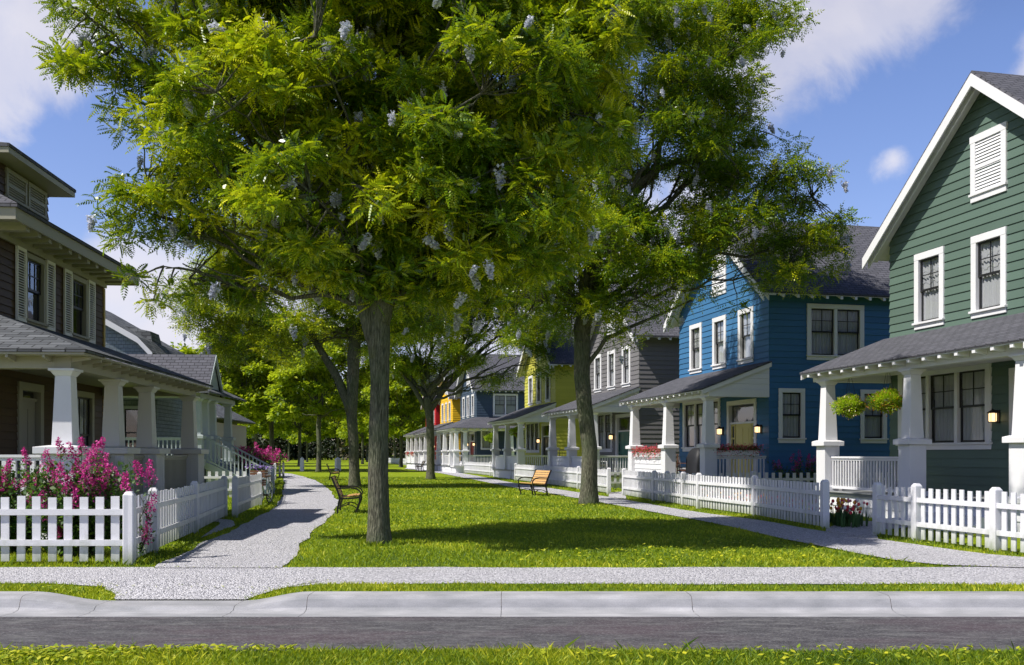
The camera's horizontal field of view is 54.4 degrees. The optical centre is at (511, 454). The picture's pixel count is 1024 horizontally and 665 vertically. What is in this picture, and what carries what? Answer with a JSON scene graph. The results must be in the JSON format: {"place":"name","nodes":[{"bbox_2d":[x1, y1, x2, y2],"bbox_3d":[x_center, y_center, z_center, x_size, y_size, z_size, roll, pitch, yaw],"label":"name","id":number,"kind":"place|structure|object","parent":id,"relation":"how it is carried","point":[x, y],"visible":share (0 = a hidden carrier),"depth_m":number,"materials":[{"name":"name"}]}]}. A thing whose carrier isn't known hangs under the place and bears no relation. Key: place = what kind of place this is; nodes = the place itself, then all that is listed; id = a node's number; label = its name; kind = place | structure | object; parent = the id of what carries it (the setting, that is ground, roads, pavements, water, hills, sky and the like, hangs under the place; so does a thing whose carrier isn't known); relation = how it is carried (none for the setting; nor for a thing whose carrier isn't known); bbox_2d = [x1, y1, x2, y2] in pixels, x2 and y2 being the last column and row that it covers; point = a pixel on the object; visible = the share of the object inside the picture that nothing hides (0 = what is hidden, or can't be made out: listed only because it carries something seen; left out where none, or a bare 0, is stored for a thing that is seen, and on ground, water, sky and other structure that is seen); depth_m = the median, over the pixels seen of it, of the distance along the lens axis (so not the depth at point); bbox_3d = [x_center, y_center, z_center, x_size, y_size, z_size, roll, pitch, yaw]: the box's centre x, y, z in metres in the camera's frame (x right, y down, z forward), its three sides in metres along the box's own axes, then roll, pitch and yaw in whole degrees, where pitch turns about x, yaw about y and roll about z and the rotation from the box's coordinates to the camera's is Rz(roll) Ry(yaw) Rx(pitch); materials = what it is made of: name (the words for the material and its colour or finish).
{"place":"outdoors","nodes":[
{"label":"outdoors","id":0,"kind":"place"},
{"bbox_2d":[202,519,234,536],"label":"path","id":1,"kind":"structure","parent":0,"point":[225,524],"depth_m":22.19,"materials":[{"name":"grey concrete"}]},
{"bbox_2d":[155,473,337,567],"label":"path","id":2,"kind":"structure","parent":0,"point":[271,537],"depth_m":19.39,"materials":[{"name":"grey concrete"}]},
{"bbox_2d":[0,615,1023,651],"bbox_3d":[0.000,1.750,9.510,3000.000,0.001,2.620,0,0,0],"label":"road","id":3,"kind":"structure","parent":0,"point":[730,633],"depth_m":9.78,"materials":[{"name":"grey asphalt"}]},
{"bbox_2d":[0,591,1023,616],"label":"kerb","id":4,"kind":"structure","parent":3,"relation":"on","point":[647,604],"depth_m":11.16,"materials":[{"name":"concrete"}]},
{"bbox_2d":[0,567,1023,586],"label":"pavement","id":5,"kind":"structure","parent":0,"point":[662,575],"depth_m":13.05,"materials":[{"name":"grey concrete"}]},
{"bbox_2d":[0,455,1023,664],"bbox_3d":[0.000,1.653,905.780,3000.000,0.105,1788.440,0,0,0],"label":"ground","id":6,"kind":"structure","parent":0,"point":[292,467],"depth_m":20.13,"materials":[{"name":"green plant"}]},
{"bbox_2d":[0,447,55,553],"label":"flowering shrub","id":7,"kind":"object","parent":6,"relation":"on","point":[8,488],"visible":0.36,"depth_m":15.87,"materials":[{"name":"pink plant"}]},
{"bbox_2d":[0,491,135,564],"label":"picket fence","id":8,"kind":"object","parent":6,"relation":"on","point":[68,542],"visible":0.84,"depth_m":14.32,"materials":[{"name":"white paint"}]},
{"bbox_2d":[15,436,143,556],"bbox_3d":[-6.807,0.676,15.492,2.145,1.940,1.371,0,0,0],"label":"flowering shrub","id":9,"kind":"object","parent":6,"relation":"on","point":[76,487],"visible":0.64,"depth_m":15.29,"materials":[{"name":"pink plant"}]},
{"bbox_2d":[0,142,212,538],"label":"brown house","id":10,"kind":"structure","parent":6,"relation":"on","point":[63,379],"depth_m":21.51,"materials":[{"name":"paint"}]},
{"bbox_2d":[17,381,43,495],"bbox_3d":[-10.506,-0.270,21.312,0.460,2.500,1.260,0,0,-4],"label":"door","id":11,"kind":"structure","parent":10,"relation":"in","point":[30,411],"depth_m":21.42,"materials":[{"name":"grey paint"}]},
{"bbox_2d":[23,252,48,328],"bbox_3d":[-10.549,-3.495,21.540,0.602,1.590,1.120,0,0,-4],"label":"window","id":12,"kind":"structure","parent":10,"relation":"in","point":[36,266],"depth_m":21.97,"materials":[{"name":"glass"}]},
{"bbox_2d":[72,274,89,341],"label":"window","id":13,"kind":"structure","parent":10,"relation":"in","point":[80,285],"depth_m":24.52,"materials":[{"name":"grey paint"}]},
{"bbox_2d":[77,390,94,446],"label":"window","id":14,"kind":"structure","parent":10,"relation":"in","point":[85,400],"depth_m":24.87,"materials":[{"name":"grey paint"}]},
{"bbox_2d":[120,459,157,560],"bbox_3d":[-5.634,0.830,15.003,0.629,1.551,0.381,0,0,19],"label":"flowering shrub","id":15,"kind":"object","parent":6,"relation":"on","point":[147,531],"visible":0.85,"depth_m":14.97,"materials":[{"name":"pink plant"}]},
{"bbox_2d":[123,476,227,564],"bbox_3d":[-6.330,1.096,19.612,0.190,1.127,10.828,0,0,-9],"label":"picket fence","id":16,"kind":"object","parent":6,"relation":"on","point":[194,507],"visible":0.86,"depth_m":17.96,"materials":[{"name":"white paint"}]},
{"bbox_2d":[105,310,275,494],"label":"blue grey house","id":17,"kind":"structure","parent":6,"relation":"on","point":[123,336],"depth_m":40.99,"materials":[{"name":"wood"}]},
{"bbox_2d":[123,406,137,446],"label":"window","id":18,"kind":"structure","parent":17,"relation":"in","point":[130,412],"depth_m":42.25,"materials":[{"name":"glass"}]},
{"bbox_2d":[101,581,316,598],"bbox_3d":[-3.800,1.639,12.050,2.800,0.100,0.900,0,0,0],"label":"driveway apron","id":19,"kind":"object","parent":6,"relation":"on","point":[186,590],"visible":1,"depth_m":12.15,"materials":[{"name":"grey concrete"}]},
{"bbox_2d":[204,471,257,496],"bbox_3d":[-11.700,1.095,35.796,5.161,1.130,0.153,0,0,-5],"label":"picket fence","id":20,"kind":"object","parent":6,"relation":"on","point":[209,477],"visible":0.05,"depth_m":35.87,"materials":[{"name":"white paint"}]},
{"bbox_2d":[169,322,298,426],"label":"lawn tree","id":21,"kind":"object","parent":6,"relation":"on","point":[234,381],"visible":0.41,"depth_m":91.91,"materials":[{"name":"green plant"}]},
{"bbox_2d":[216,404,255,459],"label":"grey cottage","id":22,"kind":"structure","parent":6,"relation":"on","point":[239,433],"depth_m":67.45,"materials":[{"name":"paint"}]},
{"bbox_2d":[232,463,275,517],"bbox_3d":[-10.582,1.098,43.072,0.495,1.124,36.834,0,0,-12],"label":"picket fence","id":23,"kind":"object","parent":6,"relation":"on","point":[246,492],"visible":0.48,"depth_m":27.62,"materials":[{"name":"white paint"}]},
{"bbox_2d":[228,441,288,473],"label":"flowering shrub","id":24,"kind":"object","parent":6,"relation":"on","point":[271,459],"visible":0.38,"depth_m":65.41,"materials":[{"name":"pink plant"}]},
{"bbox_2d":[245,464,272,502],"bbox_3d":[-8.190,0.938,32.300,0.980,1.353,1.794,0,0,-17],"label":"flowering plant","id":25,"kind":"object","parent":6,"relation":"on","point":[258,468],"visible":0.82,"depth_m":31.88,"materials":[{"name":"plant"}]},
{"bbox_2d":[238,393,279,449],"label":"lawn tree","id":26,"kind":"object","parent":6,"relation":"on","point":[260,427],"visible":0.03,"depth_m":127.85,"materials":[{"name":"green plant"}]},
{"bbox_2d":[237,462,284,477],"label":"picket fence","id":27,"kind":"object","parent":6,"relation":"on","point":[283,471],"visible":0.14,"depth_m":67.43,"materials":[{"name":"white paint"}]},
{"bbox_2d":[246,430,280,454],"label":"lawn tree","id":28,"kind":"object","parent":6,"relation":"on","point":[250,433],"depth_m":174.76,"materials":[{"name":"green plant"}]},
{"bbox_2d":[262,430,297,460],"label":"lawn tree","id":29,"kind":"object","parent":6,"relation":"on","point":[284,434],"visible":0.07,"depth_m":238.92,"materials":[{"name":"green plant"}]},
{"bbox_2d":[243,318,327,454],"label":"lawn tree","id":30,"kind":"object","parent":6,"relation":"on","point":[294,396],"visible":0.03,"depth_m":98.51,"materials":[{"name":"green plant"}]},
{"bbox_2d":[263,388,346,465],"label":"lawn tree","id":31,"kind":"object","parent":6,"relation":"on","point":[288,426],"visible":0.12,"depth_m":132.68,"materials":[{"name":"green plant"}]},
{"bbox_2d":[143,111,472,487],"bbox_3d":[-9.512,-7.408,46.844,15.431,18.266,8.826,0,0,0],"label":"locust tree","id":32,"kind":"object","parent":6,"relation":"on","point":[349,331],"visible":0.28,"depth_m":46.71,"materials":[{"name":"green plant"}]},
{"bbox_2d":[287,421,335,461],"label":"lawn tree","id":33,"kind":"object","parent":6,"relation":"on","point":[307,436],"visible":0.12,"depth_m":205.74,"materials":[{"name":"green plant"}]},
{"bbox_2d":[254,326,370,471],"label":"lawn tree","id":34,"kind":"object","parent":6,"relation":"on","point":[315,383],"visible":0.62,"depth_m":89.29,"materials":[{"name":"green plant"}]},
{"bbox_2d":[246,423,423,459],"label":"woodland","id":35,"kind":"object","parent":6,"relation":"on","point":[329,443],"visible":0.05,"depth_m":273.16,"materials":[{"name":"green plant"}]},
{"bbox_2d":[335,457,340,470],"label":"bollard","id":36,"kind":"object","parent":6,"relation":"on","point":[337,462],"visible":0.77,"depth_m":97.05,"materials":[{"name":"white paint"}]},
{"bbox_2d":[312,418,365,456],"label":"lawn tree","id":37,"kind":"object","parent":6,"relation":"on","point":[337,424],"visible":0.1,"depth_m":205.83,"materials":[{"name":"green plant"}]},
{"bbox_2d":[26,0,657,544],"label":"locust tree","id":38,"kind":"object","parent":6,"relation":"on","point":[416,142],"visible":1,"depth_m":16.25,"materials":[{"name":"green plant"}]},
{"bbox_2d":[331,475,362,513],"bbox_3d":[-4.553,1.106,27.521,0.825,1.026,1.460,0,0,-7],"label":"park bench","id":39,"kind":"object","parent":6,"relation":"on","point":[341,496],"visible":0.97,"depth_m":26.88,"materials":[{"name":"orange wood"}]},
{"bbox_2d":[334,415,368,463],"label":"lawn tree","id":40,"kind":"object","parent":6,"relation":"on","point":[363,435],"visible":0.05,"depth_m":163.59,"materials":[{"name":"green plant"}]},
{"bbox_2d":[344,436,389,461],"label":"lawn tree","id":41,"kind":"object","parent":6,"relation":"on","point":[366,442],"visible":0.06,"depth_m":214.32,"materials":[{"name":"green plant"}]},
{"bbox_2d":[339,371,425,435],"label":"lawn tree","id":42,"kind":"object","parent":6,"relation":"on","point":[362,387],"visible":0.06,"depth_m":153.69,"materials":[{"name":"green plant"}]},
{"bbox_2d":[357,372,434,466],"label":"lawn tree","id":43,"kind":"object","parent":6,"relation":"on","point":[404,402],"visible":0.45,"depth_m":122.16,"materials":[{"name":"green plant"}]},
{"bbox_2d":[388,420,418,457],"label":"lawn tree","id":44,"kind":"object","parent":6,"relation":"on","point":[393,435],"visible":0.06,"depth_m":182.79,"materials":[{"name":"green plant"}]},
{"bbox_2d":[388,458,435,464],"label":"picket fence","id":45,"kind":"object","parent":6,"relation":"on","point":[394,460],"visible":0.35,"depth_m":160.21,"materials":[{"name":"white paint"}]},
{"bbox_2d":[403,374,439,468],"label":"red house","id":46,"kind":"structure","parent":6,"relation":"on","point":[411,461],"depth_m":111.19,"materials":[{"name":"wood"}]},
{"bbox_2d":[416,367,460,469],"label":"yellow house","id":47,"kind":"structure","parent":6,"relation":"on","point":[450,409],"depth_m":102.55,"materials":[{"name":"wood"}]},
{"bbox_2d":[358,278,573,478],"bbox_3d":[-3.364,-6.473,62.505,14.440,16.385,9.729,0,0,0],"label":"locust tree","id":48,"kind":"object","parent":6,"relation":"on","point":[414,365],"visible":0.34,"depth_m":61.75,"materials":[{"name":"green plant"}]},
{"bbox_2d":[434,354,524,472],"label":"navy house","id":49,"kind":"structure","parent":6,"relation":"on","point":[479,409],"depth_m":87.83,"materials":[{"name":"wood"}]},
{"bbox_2d":[462,397,464,418],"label":"window","id":50,"kind":"structure","parent":49,"relation":"in","point":[463,398],"depth_m":93.85,"materials":[{"name":"white paint"}]},
{"bbox_2d":[461,432,473,452],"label":"window","id":51,"kind":"structure","parent":49,"relation":"in","point":[472,435],"depth_m":92.35,"materials":[{"name":"white paint"}]},
{"bbox_2d":[469,432,474,461],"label":"door","id":52,"kind":"structure","parent":49,"relation":"in","point":[471,448],"depth_m":90.04,"materials":[{"name":"red paint"}]},
{"bbox_2d":[471,394,473,416],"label":"window","id":53,"kind":"structure","parent":49,"relation":"in","point":[472,396],"depth_m":89.42,"materials":[{"name":"white paint"}]},
{"bbox_2d":[481,431,491,449],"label":"window","id":54,"kind":"structure","parent":49,"relation":"in","point":[485,445],"depth_m":87.56,"materials":[{"name":"white paint"}]},
{"bbox_2d":[493,394,517,415],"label":"window","id":55,"kind":"structure","parent":49,"relation":"in","point":[503,404],"depth_m":87.95,"materials":[{"name":"white paint"}]},
{"bbox_2d":[464,461,511,477],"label":"picket fence","id":56,"kind":"object","parent":6,"relation":"on","point":[484,468],"visible":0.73,"depth_m":77.21,"materials":[{"name":"white paint"}]},
{"bbox_2d":[487,315,581,478],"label":"lime house","id":57,"kind":"structure","parent":6,"relation":"on","point":[542,396],"depth_m":63.88,"materials":[{"name":"wood"}]},
{"bbox_2d":[483,425,492,442],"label":"hanging basket","id":58,"kind":"object","parent":57,"relation":"hanging from","point":[488,439],"visible":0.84,"depth_m":69.53,"materials":[{"name":"green plant"}]},
{"bbox_2d":[509,426,524,436],"bbox_3d":[0.257,-1.588,62.903,1.042,1.226,1.032,0,0,45],"label":"hanging basket","id":59,"kind":"object","parent":57,"relation":"hanging from","point":[514,431],"visible":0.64,"depth_m":62.70,"materials":[{"name":"green plant"}]},
{"bbox_2d":[527,375,532,405],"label":"window","id":60,"kind":"structure","parent":57,"relation":"in","point":[530,379],"depth_m":68.70,"materials":[{"name":"white paint"}]},
{"bbox_2d":[526,422,546,452],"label":"window","id":61,"kind":"structure","parent":57,"relation":"in","point":[532,428],"depth_m":67.83,"materials":[{"name":"white paint"}]},
{"bbox_2d":[536,375,541,403],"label":"window","id":62,"kind":"structure","parent":57,"relation":"in","point":[538,384],"depth_m":66.52,"materials":[{"name":"white paint"}]},
{"bbox_2d":[541,423,548,465],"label":"door","id":63,"kind":"structure","parent":57,"relation":"in","point":[546,445],"depth_m":65.25,"materials":[{"name":"green paint"}]},
{"bbox_2d":[544,371,550,402],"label":"window","id":64,"kind":"structure","parent":57,"relation":"in","point":[547,383],"depth_m":64.30,"materials":[{"name":"white paint"}]},
{"bbox_2d":[517,469,551,495],"bbox_3d":[0.873,1.106,38.894,0.825,1.026,1.460,0,0,-23],"label":"park bench","id":65,"kind":"object","parent":6,"relation":"on","point":[537,479],"visible":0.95,"depth_m":38.88,"materials":[{"name":"orange wood"}]},
{"bbox_2d":[514,463,610,493],"bbox_3d":[2.105,1.097,50.443,0.261,1.127,21.571,0,0,-10],"label":"picket fence","id":66,"kind":"object","parent":6,"relation":"on","point":[567,476],"visible":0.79,"depth_m":48.20,"materials":[{"name":"white paint"}]},
{"bbox_2d":[541,279,679,487],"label":"grey house","id":67,"kind":"structure","parent":6,"relation":"on","point":[614,381],"depth_m":48.96,"materials":[{"name":"wood"}]},
{"bbox_2d":[593,354,601,392],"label":"window","id":68,"kind":"structure","parent":67,"relation":"in","point":[597,361],"depth_m":54.09,"materials":[{"name":"white paint"}]},
{"bbox_2d":[597,412,620,451],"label":"window","id":69,"kind":"structure","parent":67,"relation":"in","point":[604,419],"depth_m":52.68,"materials":[{"name":"white paint"}]},
{"bbox_2d":[606,349,615,389],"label":"window","id":70,"kind":"structure","parent":67,"relation":"in","point":[611,371],"depth_m":51.89,"materials":[{"name":"white paint"}]},
{"bbox_2d":[615,413,630,471],"bbox_3d":[5.780,-0.520,49.765,0.460,3.000,2.400,0,0,-13],"label":"door","id":71,"kind":"structure","parent":67,"relation":"in","point":[622,437],"depth_m":50.33,"materials":[{"name":"white paint"}]},
{"bbox_2d":[621,345,630,387],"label":"window","id":72,"kind":"structure","parent":67,"relation":"in","point":[626,368],"depth_m":49.59,"materials":[{"name":"white paint"}]},
{"bbox_2d":[597,468,679,488],"bbox_3d":[5.954,1.097,45.131,5.362,1.125,0.183,0,0,-12],"label":"picket fence","id":73,"kind":"object","parent":6,"relation":"on","point":[615,472],"visible":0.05,"depth_m":44.84,"materials":[{"name":"white paint"}]},
{"bbox_2d":[471,0,868,503],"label":"locust tree","id":74,"kind":"object","parent":6,"relation":"on","point":[683,108],"visible":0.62,"depth_m":30.39,"materials":[{"name":"green plant"}]},
{"bbox_2d":[622,468,829,528],"bbox_3d":[5.514,1.095,29.668,0.339,1.130,17.312,0,0,-8],"label":"picket fence","id":75,"kind":"object","parent":6,"relation":"on","point":[682,488],"visible":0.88,"depth_m":26.45,"materials":[{"name":"white paint"}]},
{"bbox_2d":[619,218,889,499],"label":"blue house","id":76,"kind":"structure","parent":6,"relation":"on","point":[739,381],"depth_m":35.80,"materials":[{"name":"wood"}]},
{"bbox_2d":[631,443,660,458],"bbox_3d":[5.529,-0.089,40.085,0.816,0.712,3.725,0,0,-14],"label":"flower box","id":77,"kind":"object","parent":76,"relation":"attached to","point":[653,451],"visible":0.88,"depth_m":39.94,"materials":[{"name":"white paint"}]},
{"bbox_2d":[677,454,685,473],"bbox_3d":[6.788,0.482,39.323,0.601,0.995,0.610,0,0,8],"label":"armchair","id":78,"kind":"object","parent":76,"relation":"on","point":[679,465],"visible":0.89,"depth_m":39.11,"materials":[{"name":"brown wood"}]},
{"bbox_2d":[686,448,699,474],"bbox_3d":[7.079,0.365,38.064,0.733,1.230,1.145,0,0,-13],"label":"covered grill","id":79,"kind":"object","parent":76,"relation":"on","point":[693,461],"visible":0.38,"depth_m":37.71,"materials":[{"name":"fabric"}]},
{"bbox_2d":[688,322,701,373],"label":"window","id":80,"kind":"structure","parent":76,"relation":"in","point":[695,331],"depth_m":41.36,"materials":[{"name":"white paint"}]},
{"bbox_2d":[681,398,720,451],"bbox_3d":[7.919,-1.200,40.642,0.602,2.160,3.760,0,0,-13],"label":"window","id":81,"kind":"structure","parent":76,"relation":"in","point":[692,412],"depth_m":41.22,"materials":[{"name":"white paint"}]},
{"bbox_2d":[711,314,726,369],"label":"window","id":82,"kind":"structure","parent":76,"relation":"in","point":[719,325],"depth_m":39.08,"materials":[{"name":"white paint"}]},
{"bbox_2d":[713,442,764,459],"bbox_3d":[7.883,-0.118,34.840,2.294,0.661,0.755,0,0,-9],"label":"flower box","id":83,"kind":"object","parent":76,"relation":"attached to","point":[731,450],"visible":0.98,"depth_m":34.78,"materials":[{"name":"white paint"}]},
{"bbox_2d":[727,398,756,477],"bbox_3d":[8.721,-0.520,37.051,0.460,3.000,2.400,0,0,-13],"label":"door","id":84,"kind":"structure","parent":76,"relation":"in","point":[744,434],"depth_m":37.25,"materials":[{"name":"white paint"}]},
{"bbox_2d":[736,306,753,364],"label":"window","id":85,"kind":"structure","parent":76,"relation":"in","point":[745,327],"depth_m":36.91,"materials":[{"name":"white paint"}]},
{"bbox_2d":[777,388,806,442],"bbox_3d":[9.861,-1.365,35.181,1.080,1.930,0.247,0,0,-13],"label":"window","id":86,"kind":"structure","parent":76,"relation":"in","point":[791,401],"depth_m":35.21,"materials":[{"name":"white paint"}]},
{"bbox_2d":[806,303,863,359],"bbox_3d":[11.496,-4.350,35.741,2.320,2.000,0.602,0,0,-13],"label":"window","id":87,"kind":"structure","parent":76,"relation":"in","point":[834,331],"depth_m":35.58,"materials":[{"name":"glass"}]},
{"bbox_2d":[859,389,888,442],"bbox_3d":[12.978,-1.365,36.084,1.120,1.930,0.602,0,0,-13],"label":"window","id":88,"kind":"structure","parent":76,"relation":"in","point":[873,424],"depth_m":35.95,"materials":[{"name":"white paint"}]},
{"bbox_2d":[665,471,887,502],"bbox_3d":[9.159,1.098,33.237,8.333,1.124,0.273,0,0,-8],"label":"picket fence","id":89,"kind":"object","parent":6,"relation":"on","point":[794,478],"visible":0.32,"depth_m":33.09,"materials":[{"name":"white paint"}]},
{"bbox_2d":[777,497,802,517],"bbox_3d":[6.949,1.337,24.695,0.886,0.568,1.475,0,0,37],"label":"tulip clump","id":90,"kind":"object","parent":6,"relation":"on","point":[786,506],"visible":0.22,"depth_m":24.80,"materials":[{"name":"green plant"}]},
{"bbox_2d":[767,450,842,499],"bbox_3d":[10.332,0.723,34.481,2.865,1.810,1.035,0,0,0],"label":"flowering shrub","id":91,"kind":"object","parent":6,"relation":"on","point":[807,467],"visible":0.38,"depth_m":34.36,"materials":[{"name":"pink plant"}]},
{"bbox_2d":[799,499,832,522],"bbox_3d":[7.128,1.333,23.638,1.156,0.576,1.612,0,0,0],"label":"tulip clump","id":92,"kind":"object","parent":6,"relation":"on","point":[831,504],"visible":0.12,"depth_m":23.12,"materials":[{"name":"green plant"}]},
{"bbox_2d":[831,497,869,527],"bbox_3d":[7.379,1.286,21.876,0.971,0.669,1.251,0,0,0],"label":"tulip clump","id":93,"kind":"object","parent":6,"relation":"on","point":[844,515],"visible":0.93,"depth_m":21.71,"materials":[{"name":"green plant"}]},
{"bbox_2d":[800,70,1023,532],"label":"green house","id":94,"kind":"structure","parent":6,"relation":"on","point":[947,243],"depth_m":24.66,"materials":[{"name":"wood"}]},
{"bbox_2d":[829,378,867,419],"bbox_3d":[8.841,-1.548,26.117,0.931,1.305,0.949,0,0,42],"label":"hanging basket","id":95,"kind":"object","parent":94,"relation":"hanging from","point":[855,404],"visible":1,"depth_m":25.94,"materials":[{"name":"green plant"}]},
{"bbox_2d":[865,373,902,416],"bbox_3d":[9.239,-1.560,24.486,1.046,1.282,0.896,0,0,-33],"label":"hanging basket","id":96,"kind":"object","parent":94,"relation":"hanging from","point":[889,395],"visible":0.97,"depth_m":24.32,"materials":[{"name":"green plant"}]},
{"bbox_2d":[912,246,944,329],"bbox_3d":[11.230,-4.365,26.335,0.602,2.030,1.280,0,0,-13],"label":"window","id":97,"kind":"structure","parent":94,"relation":"in","point":[929,272],"depth_m":26.41,"materials":[{"name":"white paint"}]},
{"bbox_2d":[896,363,992,449],"bbox_3d":[11.346,-1.200,25.833,0.602,2.160,3.760,0,0,-13],"label":"window","id":98,"kind":"structure","parent":94,"relation":"in","point":[956,402],"depth_m":25.19,"materials":[{"name":"white paint"}]},
{"bbox_2d":[968,226,1007,318],"bbox_3d":[11.741,-4.365,24.124,0.602,2.030,1.280,0,0,-13],"label":"window","id":99,"kind":"structure","parent":94,"relation":"in","point":[988,249],"depth_m":24.17,"materials":[{"name":"white paint"}]},
{"bbox_2d":[1009,368,1014,434],"bbox_3d":[12.001,-0.520,22.208,0.160,3.000,2.400,0,0,-13],"label":"door","id":100,"kind":"structure","parent":94,"relation":"in","point":[1011,370],"depth_m":23.28,"materials":[{"name":"white paint"}]},
{"bbox_2d":[872,482,1023,552],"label":"picket fence","id":101,"kind":"object","parent":6,"relation":"on","point":[997,506],"visible":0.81,"depth_m":17.19,"materials":[{"name":"white paint"}]},
{"bbox_2d":[43,654,998,664],"bbox_3d":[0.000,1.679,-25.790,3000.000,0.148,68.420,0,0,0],"label":"verge","id":102,"kind":"structure","parent":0,"point":[648,661],"depth_m":7.75,"materials":[{"name":"green plant"}]},
{"bbox_2d":[608,492,625,498],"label":"path","id":103,"kind":"structure","parent":0,"point":[616,494],"depth_m":37.99,"materials":[{"name":"grey concrete"}]},
{"bbox_2d":[405,468,1023,566],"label":"path","id":104,"kind":"structure","parent":0,"point":[894,550],"depth_m":18.43,"materials":[{"name":"grey concrete"}]},
{"bbox_2d":[826,521,907,538],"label":"path","id":105,"kind":"structure","parent":0,"point":[864,530],"depth_m":20.55,"materials":[{"name":"grey concrete"}]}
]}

